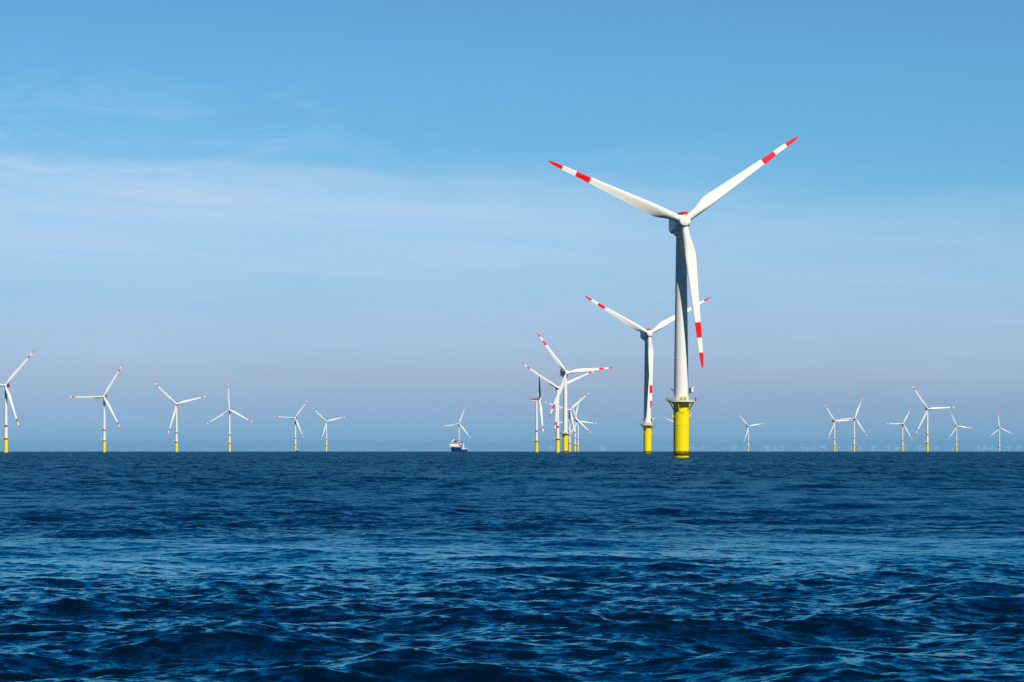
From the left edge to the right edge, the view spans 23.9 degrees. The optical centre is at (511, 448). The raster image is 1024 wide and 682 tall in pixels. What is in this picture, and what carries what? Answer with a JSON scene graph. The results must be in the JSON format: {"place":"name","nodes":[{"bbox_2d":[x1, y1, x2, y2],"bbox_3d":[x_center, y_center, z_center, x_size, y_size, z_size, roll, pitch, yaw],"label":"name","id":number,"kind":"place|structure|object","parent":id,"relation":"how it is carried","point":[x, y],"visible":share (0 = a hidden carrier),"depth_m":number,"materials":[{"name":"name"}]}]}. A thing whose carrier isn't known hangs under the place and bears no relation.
{"place":"outdoors","nodes":[
{"label":"outdoors","id":0,"kind":"place"},
{"bbox_2d":[0,451,1023,681],"bbox_3d":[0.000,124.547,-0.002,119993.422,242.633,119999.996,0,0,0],"label":"sea","id":1,"kind":"structure","parent":0,"point":[506,566],"depth_m":75.00,"materials":[{"name":"liquid"}]},
{"bbox_2d":[0,351,33,451],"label":"wind turbine","id":2,"kind":"object","parent":1,"relation":"in","point":[6,385],"visible":0.98,"depth_m":3167.41,"materials":[{"name":"yellow paint"}]},
{"bbox_2d":[71,364,122,451],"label":"wind turbine","id":3,"kind":"object","parent":1,"relation":"in","point":[104,397],"visible":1,"depth_m":3837.53,"materials":[{"name":"yellow paint"}]},
{"bbox_2d":[153,381,205,451],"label":"wind turbine","id":4,"kind":"object","parent":1,"relation":"in","point":[176,425],"visible":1,"depth_m":4437.70,"materials":[{"name":"yellow paint"}]},
{"bbox_2d":[205,381,253,451],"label":"wind turbine","id":5,"kind":"object","parent":1,"relation":"in","point":[229,437],"visible":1,"depth_m":5057.42,"materials":[{"name":"yellow paint"}]},
{"bbox_2d":[275,400,307,450],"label":"wind turbine","id":6,"kind":"object","parent":1,"relation":"in","point":[295,418],"visible":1,"depth_m":6326.71,"materials":[{"name":"yellow paint"}]},
{"bbox_2d":[312,407,345,450],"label":"wind turbine","id":7,"kind":"object","parent":1,"relation":"in","point":[326,421],"visible":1,"depth_m":7047.45,"materials":[{"name":"yellow paint"}]},
{"bbox_2d":[441,406,470,441],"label":"wind turbine","id":8,"kind":"object","parent":1,"relation":"in","point":[458,424],"visible":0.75,"depth_m":7646.96,"materials":[{"name":"white paint"}]},
{"bbox_2d":[450,439,467,451],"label":"supply ship","id":9,"kind":"object","parent":1,"relation":"on","point":[455,446],"visible":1,"depth_m":4479.19,"materials":[{"name":"blue paint"}]},
{"bbox_2d":[530,377,543,451],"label":"wind turbine","id":10,"kind":"object","parent":1,"relation":"in","point":[536,422],"visible":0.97,"depth_m":4027.90,"materials":[{"name":"yellow paint"}]},
{"bbox_2d":[522,363,595,451],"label":"wind turbine","id":11,"kind":"object","parent":1,"relation":"in","point":[557,438],"visible":0.89,"depth_m":3287.29,"materials":[{"name":"yellow paint"}]},
{"bbox_2d":[543,392,589,451],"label":"wind turbine","id":12,"kind":"object","parent":1,"relation":"in","point":[570,442],"visible":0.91,"depth_m":5117.77,"materials":[{"name":"yellow paint"}]},
{"bbox_2d":[537,333,612,451],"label":"wind turbine","id":13,"kind":"object","parent":1,"relation":"in","point":[564,372],"visible":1,"depth_m":3051.11,"materials":[{"name":"yellow paint"}]},
{"bbox_2d":[559,398,591,450],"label":"wind turbine","id":14,"kind":"object","parent":1,"relation":"in","point":[575,419],"visible":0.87,"depth_m":6335.78,"materials":[{"name":"yellow paint"}]},
{"bbox_2d":[568,403,597,450],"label":"wind turbine","id":15,"kind":"object","parent":1,"relation":"in","point":[577,425],"visible":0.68,"depth_m":7048.45,"materials":[{"name":"yellow paint"}]},
{"bbox_2d":[585,296,710,453],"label":"wind turbine","id":16,"kind":"object","parent":1,"relation":"in","point":[646,335],"visible":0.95,"depth_m":2028.96,"materials":[{"name":"yellow paint"}]},
{"bbox_2d":[548,137,797,457],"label":"wind turbine","id":17,"kind":"object","parent":1,"relation":"in","point":[686,262],"visible":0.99,"depth_m":1030.01,"materials":[{"name":"yellow paint"}]},
{"bbox_2d":[740,416,763,450],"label":"wind turbine","id":18,"kind":"object","parent":1,"relation":"in","point":[747,425],"visible":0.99,"depth_m":8377.91,"materials":[{"name":"yellow paint"}]},
{"bbox_2d":[825,405,852,450],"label":"wind turbine","id":19,"kind":"object","parent":1,"relation":"in","point":[833,420],"visible":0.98,"depth_m":6997.43,"materials":[{"name":"yellow paint"}]},
{"bbox_2d":[837,398,867,450],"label":"wind turbine","id":20,"kind":"object","parent":1,"relation":"in","point":[854,418],"visible":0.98,"depth_m":6328.19,"materials":[{"name":"yellow paint"}]},
{"bbox_2d":[885,409,911,450],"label":"wind turbine","id":21,"kind":"object","parent":1,"relation":"in","point":[902,428],"visible":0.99,"depth_m":7616.53,"materials":[{"name":"yellow paint"}]},
{"bbox_2d":[911,384,955,451],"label":"wind turbine","id":22,"kind":"object","parent":1,"relation":"in","point":[926,416],"visible":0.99,"depth_m":4936.79,"materials":[{"name":"yellow paint"}]},
{"bbox_2d":[948,411,969,450],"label":"wind turbine","id":23,"kind":"object","parent":1,"relation":"in","point":[956,426],"visible":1,"depth_m":8377.45,"materials":[{"name":"yellow paint"}]},
{"bbox_2d":[991,416,1013,450],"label":"wind turbine","id":24,"kind":"object","parent":1,"relation":"in","point":[999,446],"visible":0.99,"depth_m":8997.72,"materials":[{"name":"yellow paint"}]},
{"bbox_2d":[0,0,1023,450],"label":"sky","id":25,"kind":"structure","parent":0,"point":[359,211],"materials":[{"name":"blue"}]}
]}

